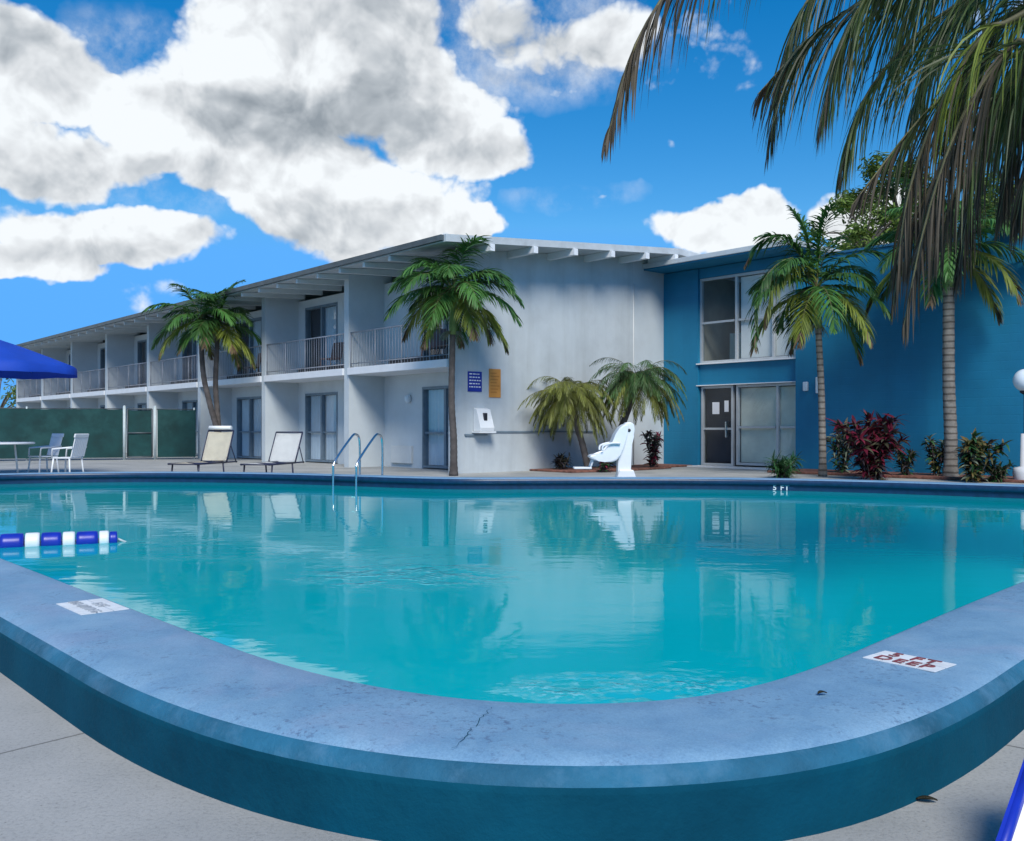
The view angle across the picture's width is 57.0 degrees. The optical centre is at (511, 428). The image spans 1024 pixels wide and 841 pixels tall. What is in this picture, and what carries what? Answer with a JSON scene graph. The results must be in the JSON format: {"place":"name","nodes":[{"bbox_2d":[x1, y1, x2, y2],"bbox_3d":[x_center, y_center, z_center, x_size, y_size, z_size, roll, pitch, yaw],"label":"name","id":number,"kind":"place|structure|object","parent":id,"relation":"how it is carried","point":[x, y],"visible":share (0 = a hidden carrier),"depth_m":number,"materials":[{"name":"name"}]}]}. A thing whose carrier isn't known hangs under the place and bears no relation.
{"place":"outdoors","nodes":[
{"label":"outdoors","id":0,"kind":"place"},
{"bbox_2d":[0,453,1023,840],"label":"deck","id":1,"kind":"structure","parent":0,"point":[62,779],"depth_m":2.86,"materials":[{"name":"concrete"}]},
{"bbox_2d":[0,378,15,407],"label":"background tree","id":2,"kind":"object","parent":1,"relation":"on","point":[9,394],"visible":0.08,"depth_m":60.66,"materials":[{"name":"green plant"}]},
{"bbox_2d":[0,442,34,472],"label":"patio table","id":3,"kind":"object","parent":1,"relation":"on","point":[10,443],"visible":0.95,"depth_m":21.38,"materials":[{"name":"white plastic"}]},
{"bbox_2d":[0,340,76,378],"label":"patio umbrella","id":4,"kind":"object","parent":1,"relation":"on","point":[17,362],"visible":0.98,"depth_m":21.03,"materials":[{"name":"fabric"}]},
{"bbox_2d":[27,433,63,472],"bbox_3d":[-11.156,0.608,22.551,0.554,0.988,0.640,0,0,35],"label":"patio chair","id":5,"kind":"object","parent":1,"relation":"on","point":[56,440],"visible":0.88,"depth_m":22.65,"materials":[{"name":"white plastic"}]},
{"bbox_2d":[51,434,88,471],"bbox_3d":[-10.129,0.608,21.589,0.640,0.988,0.554,0,0,10],"label":"patio chair","id":6,"kind":"object","parent":1,"relation":"on","point":[79,447],"visible":0.97,"depth_m":21.49,"materials":[{"name":"white plastic"}]},
{"bbox_2d":[0,405,195,460],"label":"screened fence","id":7,"kind":"object","parent":1,"relation":"on","point":[104,429],"visible":0.98,"depth_m":33.10,"materials":[{"name":"green fabric"}]},
{"bbox_2d":[141,279,261,460],"bbox_3d":[-9.879,-1.893,30.383,3.532,5.994,3.395,0,0,0],"label":"fan crowned palm","id":8,"kind":"object","parent":1,"relation":"on","point":[206,328],"visible":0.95,"depth_m":30.09,"materials":[{"name":"green plant"}]},
{"bbox_2d":[168,426,236,471],"bbox_3d":[-6.705,0.519,20.483,0.660,1.168,1.736,0,0,13],"label":"sun lounger","id":9,"kind":"object","parent":1,"relation":"on","point":[217,447],"visible":0.97,"depth_m":21.03,"materials":[{"name":"beige fabric"}]},
{"bbox_2d":[240,431,303,472],"bbox_3d":[-5.113,0.582,20.181,0.660,1.041,1.736,0,0,12],"label":"sun lounger","id":10,"kind":"object","parent":1,"relation":"on","point":[285,447],"visible":0.96,"depth_m":20.76,"materials":[{"name":"white fabric"}]},
{"bbox_2d":[16,234,698,473],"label":"motel wing","id":11,"kind":"structure","parent":1,"relation":"on","point":[586,305],"depth_m":27.05,"materials":[{"name":"white paint"}]},
{"bbox_2d":[100,348,104,387],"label":"sliding door","id":12,"kind":"structure","parent":11,"relation":"in","point":[101,349],"depth_m":46.63,"materials":[{"name":"grey glass"}]},
{"bbox_2d":[137,403,146,407],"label":"sliding door","id":13,"kind":"structure","parent":11,"relation":"in","point":[139,405],"depth_m":42.59,"materials":[{"name":"grey glass"}]},
{"bbox_2d":[137,339,146,383],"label":"sliding door","id":14,"kind":"structure","parent":11,"relation":"in","point":[139,343],"depth_m":42.73,"materials":[{"name":"grey glass"}]},
{"bbox_2d":[182,400,197,454],"bbox_3d":[-12.855,-0.040,38.132,0.206,2.220,2.050,0,0,-41],"label":"sliding door","id":15,"kind":"structure","parent":11,"relation":"in","point":[185,405],"depth_m":38.21,"materials":[{"name":"grey glass"}]},
{"bbox_2d":[182,332,197,379],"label":"sliding door","id":16,"kind":"structure","parent":11,"relation":"in","point":[194,347],"depth_m":38.16,"materials":[{"name":"grey glass"}]},
{"bbox_2d":[237,396,261,458],"bbox_3d":[-9.463,-0.040,34.230,0.206,2.220,2.050,0,0,-41],"label":"sliding door","id":17,"kind":"structure","parent":11,"relation":"in","point":[249,412],"depth_m":34.31,"materials":[{"name":"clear glass"}]},
{"bbox_2d":[237,317,261,373],"bbox_3d":[-9.463,-2.844,34.230,0.206,2.248,2.050,0,0,-41],"label":"sliding door","id":18,"kind":"structure","parent":11,"relation":"in","point":[257,327],"depth_m":34.16,"materials":[{"name":"grey glass"}]},
{"bbox_2d":[243,353,260,373],"bbox_3d":[-9.016,-2.185,32.794,0.572,0.931,0.485,0,0,-30],"label":"balcony chair","id":19,"kind":"object","parent":11,"relation":"on","point":[256,363],"visible":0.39,"depth_m":32.81,"materials":[{"name":"grey plastic"}]},
{"bbox_2d":[305,392,337,462],"bbox_3d":[-6.071,-0.040,30.328,0.205,2.220,2.050,0,0,-41],"label":"sliding door","id":20,"kind":"structure","parent":11,"relation":"in","point":[321,411],"depth_m":30.31,"materials":[{"name":"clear glass"}]},
{"bbox_2d":[305,302,337,366],"bbox_3d":[-6.071,-2.844,30.328,0.205,2.248,2.050,0,0,-41],"label":"sliding door","id":21,"kind":"structure","parent":11,"relation":"in","point":[328,316],"depth_m":30.25,"materials":[{"name":"grey glass"}]},
{"bbox_2d":[320,342,342,365],"bbox_3d":[-5.489,-2.185,28.736,0.485,0.931,0.572,0,0,38],"label":"balcony chair","id":22,"kind":"object","parent":11,"relation":"on","point":[337,351],"visible":0.62,"depth_m":28.82,"materials":[{"name":"grey plastic"}]},
{"bbox_2d":[421,329,445,355],"bbox_3d":[-2.054,-2.185,24.780,0.485,0.931,0.572,0,0,26],"label":"balcony chair","id":23,"kind":"object","parent":11,"relation":"on","point":[433,344],"visible":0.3,"depth_m":24.94,"materials":[{"name":"grey plastic"}]},
{"bbox_2d":[422,386,447,468],"bbox_3d":[-1.741,-0.040,25.347,0.206,2.220,2.050,0,0,-41],"label":"sliding door","id":24,"kind":"structure","parent":11,"relation":"in","point":[434,402],"depth_m":25.85,"materials":[{"name":"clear glass"}]},
{"bbox_2d":[422,282,447,355],"bbox_3d":[-1.741,-2.844,25.347,0.206,2.248,2.050,0,0,-41],"label":"sliding door","id":25,"kind":"structure","parent":11,"relation":"in","point":[440,282],"depth_m":25.75,"materials":[{"name":"grey glass"}]},
{"bbox_2d":[468,371,481,391],"bbox_3d":[-0.923,-1.170,23.396,0.440,0.500,0.022,0,0,-41],"label":"pool rules sign","id":26,"kind":"object","parent":11,"relation":"attached to","point":[474,381],"visible":1,"depth_m":23.38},
{"bbox_2d":[472,408,495,432],"bbox_3d":[-0.694,-0.203,23.407,0.540,0.627,0.307,0,0,-41],"label":"wall box","id":27,"kind":"object","parent":11,"relation":"attached to","point":[483,421],"visible":1,"depth_m":23.32,"materials":[{"name":"white plastic"}]},
{"bbox_2d":[489,369,500,397],"bbox_3d":[-0.432,-1.150,23.823,0.380,0.720,0.022,0,0,-41],"label":"orange notice board","id":28,"kind":"object","parent":11,"relation":"attached to","point":[494,382],"visible":1,"depth_m":23.82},
{"bbox_2d":[332,433,383,486],"bbox_3d":[-2.875,0.842,17.595,0.571,1.517,0.870,0,0,27],"label":"pool ladder","id":29,"kind":"object","parent":1,"relation":"on","point":[359,458],"visible":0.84,"depth_m":17.58,"materials":[{"name":"silver metal"}]},
{"bbox_2d":[383,233,524,475],"bbox_3d":[-1.310,-1.665,21.962,3.230,5.531,3.185,0,0,0],"label":"corner palm","id":30,"kind":"object","parent":1,"relation":"on","point":[441,301],"visible":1,"depth_m":21.71,"materials":[{"name":"green plant"}]},
{"bbox_2d":[0,471,1023,840],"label":"swimming pool","id":31,"kind":"structure","parent":1,"relation":"in","point":[902,719],"depth_m":2.83,"materials":[{"name":"paint"}]},
{"bbox_2d":[0,482,1023,703],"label":"water","id":32,"kind":"structure","parent":31,"relation":"in","point":[571,596],"depth_m":6.86,"materials":[{"name":"teal liquid"}]},
{"bbox_2d":[0,531,126,547],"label":"lane float line","id":33,"kind":"object","parent":32,"relation":"on","point":[12,540],"visible":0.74,"depth_m":8.52,"materials":[{"name":"plastic"}]},
{"bbox_2d":[529,465,670,472],"bbox_3d":[2.563,1.073,25.147,4.000,0.046,1.839,0,0,-41],"label":"planting bed","id":34,"kind":"object","parent":1,"relation":"on","point":[594,469],"visible":0.76,"depth_m":24.24,"materials":[{"name":"brown soil"}]},
{"bbox_2d":[551,451,573,469],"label":"brown plant","id":35,"kind":"object","parent":34,"relation":"on","point":[560,462],"visible":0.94,"depth_m":24.30,"materials":[{"name":"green plant"}]},
{"bbox_2d":[518,376,620,469],"bbox_3d":[1.479,-0.128,24.189,2.465,2.502,2.706,0,0,-32],"label":"feathery palm","id":36,"kind":"object","parent":34,"relation":"on","point":[572,401],"visible":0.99,"depth_m":23.74,"materials":[{"name":"green plant"}]},
{"bbox_2d":[596,461,616,472],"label":"purple plant","id":37,"kind":"object","parent":34,"relation":"on","point":[605,466],"visible":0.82,"depth_m":23.66,"materials":[{"name":"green plant"}]},
{"bbox_2d":[587,357,687,468],"bbox_3d":[3.221,-0.376,24.509,2.656,3.024,2.699,0,0,0],"label":"feathery palm","id":38,"kind":"object","parent":34,"relation":"on","point":[630,388],"visible":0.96,"depth_m":23.93,"materials":[{"name":"green plant"}]},
{"bbox_2d":[640,430,663,466],"bbox_3d":[3.857,0.589,25.891,0.696,1.167,0.931,0,0,12],"label":"dark leaved shrub","id":39,"kind":"object","parent":34,"relation":"on","point":[653,444],"visible":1,"depth_m":25.78,"materials":[{"name":"brown plant"}]},
{"bbox_2d":[573,422,635,476],"bbox_3d":[1.763,0.489,17.550,1.238,1.220,0.620,0,0,0],"label":"pool lift","id":40,"kind":"object","parent":1,"relation":"on","point":[618,447],"visible":0.83,"depth_m":17.35,"materials":[{"name":"white plastic"}]},
{"bbox_2d":[639,464,689,466],"bbox_3d":[4.285,1.073,27.511,1.300,0.046,1.450,0,0,-41],"label":"planting bed","id":41,"kind":"object","parent":1,"relation":"on","point":[675,465],"visible":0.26,"depth_m":27.09,"materials":[{"name":"brown soil"}]},
{"bbox_2d":[764,450,806,477],"bbox_3d":[6.099,0.823,21.091,0.980,0.846,1.290,0,0,41],"label":"green plant","id":42,"kind":"object","parent":1,"relation":"on","point":[782,468],"visible":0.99,"depth_m":20.98,"materials":[{"name":"green plant"}]},
{"bbox_2d":[601,0,1023,345],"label":"tall palm","id":43,"kind":"object","parent":1,"relation":"on","point":[995,122],"visible":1,"depth_m":5.11,"materials":[{"name":"green plant"}]},
{"bbox_2d":[743,202,891,476],"bbox_3d":[6.931,-2.075,21.753,3.428,6.353,3.545,0,0,0],"label":"entrance palm","id":44,"kind":"object","parent":1,"relation":"on","point":[772,281],"visible":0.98,"depth_m":21.46,"materials":[{"name":"green plant"}]},
{"bbox_2d":[643,230,1023,475],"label":"blue entrance block","id":45,"kind":"structure","parent":1,"relation":"on","point":[744,410],"depth_m":24.41,"materials":[{"name":"paint"}]},
{"bbox_2d":[701,385,735,465],"bbox_3d":[5.906,-0.085,27.018,0.320,2.290,1.120,0,0,-41],"label":"entrance door","id":46,"kind":"structure","parent":45,"relation":"in","point":[721,400],"depth_m":27.11,"materials":[{"name":"metal"}]},
{"bbox_2d":[696,269,795,364],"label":"window","id":47,"kind":"structure","parent":45,"relation":"in","point":[771,345],"depth_m":26.32,"materials":[{"name":"metal"}]},
{"bbox_2d":[736,382,795,466],"bbox_3d":[7.019,-0.105,25.769,0.140,2.250,2.030,0,0,-41],"label":"window","id":48,"kind":"structure","parent":45,"relation":"in","point":[768,414],"depth_m":25.91,"materials":[{"name":"glass"}]},
{"bbox_2d":[793,191,929,249],"bbox_3d":[13.576,-4.016,36.123,4.560,10.299,4.278,0,0,-14],"label":"background tree","id":49,"kind":"object","parent":1,"relation":"on","point":[864,237],"visible":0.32,"depth_m":35.75,"materials":[{"name":"green plant"}]},
{"bbox_2d":[833,151,936,243],"bbox_3d":[15.175,-5.197,37.903,4.465,12.596,4.359,0,0,36],"label":"background tree","id":50,"kind":"object","parent":1,"relation":"on","point":[871,170],"visible":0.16,"depth_m":38.04,"materials":[{"name":"green plant"}]},
{"bbox_2d":[767,469,1023,482],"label":"planting bed","id":51,"kind":"object","parent":1,"relation":"on","point":[1010,479],"visible":0.59,"depth_m":20.99,"materials":[{"name":"brown soil"}]},
{"bbox_2d":[826,421,857,472],"bbox_3d":[7.811,0.502,22.239,1.050,1.392,0.749,0,0,14],"label":"leafy shrub","id":52,"kind":"object","parent":51,"relation":"on","point":[844,454],"visible":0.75,"depth_m":22.25,"materials":[{"name":"green plant"}]},
{"bbox_2d":[822,409,910,480],"bbox_3d":[7.729,0.380,20.296,1.796,1.637,1.546,0,0,-23],"label":"red leaved shrub","id":53,"kind":"object","parent":51,"relation":"on","point":[875,446],"visible":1,"depth_m":20.19,"materials":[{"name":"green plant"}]},
{"bbox_2d":[892,443,920,474],"bbox_3d":[8.800,0.730,21.148,0.794,0.886,0.621,0,0,0],"label":"dark shrub","id":54,"kind":"object","parent":51,"relation":"on","point":[906,461],"visible":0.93,"depth_m":21.07,"materials":[{"name":"green plant"}]},
{"bbox_2d":[920,433,943,475],"bbox_3d":[9.484,0.646,20.943,0.745,1.093,0.649,0,0,0],"label":"croton shrub","id":55,"kind":"object","parent":51,"relation":"on","point":[933,455],"visible":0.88,"depth_m":20.91,"materials":[{"name":"green plant"}]},
{"bbox_2d":[864,147,1023,476],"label":"pale trunk palm","id":56,"kind":"object","parent":51,"relation":"on","point":[950,466],"visible":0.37,"depth_m":20.54,"materials":[{"name":"green plant"}]},
{"bbox_2d":[984,458,1017,482],"bbox_3d":[9.986,0.876,19.397,0.713,0.658,0.871,0,0,43],"label":"green shrub","id":57,"kind":"object","parent":51,"relation":"on","point":[998,471],"visible":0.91,"depth_m":19.23,"materials":[{"name":"green plant"}]},
{"bbox_2d":[1012,369,1023,479],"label":"globe lamp","id":58,"kind":"object","parent":51,"relation":"on","point":[1018,384],"visible":0.98,"depth_m":19.22,"materials":[{"name":"white glass"}]},
{"bbox_2d":[916,795,937,800],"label":"fallen leaf","id":59,"kind":"object","parent":1,"relation":"on","point":[926,797],"visible":1,"depth_m":2.78,"materials":[{"name":"brown plant"}]},
{"bbox_2d":[951,428,1011,482],"bbox_3d":[9.559,0.578,19.386,0.955,1.212,1.344,0,0,0],"label":"croton shrub","id":60,"kind":"object","parent":1,"relation":"on","point":[974,457],"visible":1,"depth_m":19.19,"materials":[{"name":"green plant"}]},
{"bbox_2d":[972,170,1014,227],"bbox_3d":[18.521,-4.109,33.827,4.051,10.433,4.971,0,0,34],"label":"background tree","id":61,"kind":"object","parent":1,"relation":"on","point":[987,198],"visible":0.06,"depth_m":33.39,"materials":[{"name":"green plant"}]},
{"bbox_2d":[995,760,1023,840],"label":"striped deck chair","id":62,"kind":"object","parent":1,"relation":"on","point":[1011,827],"visible":1,"depth_m":2.30,"materials":[{"name":"blue fabric"}]},
{"bbox_2d":[0,0,1023,407],"label":"sky","id":63,"kind":"structure","parent":0,"point":[147,146],"materials":[{"name":"blue"}]}
]}

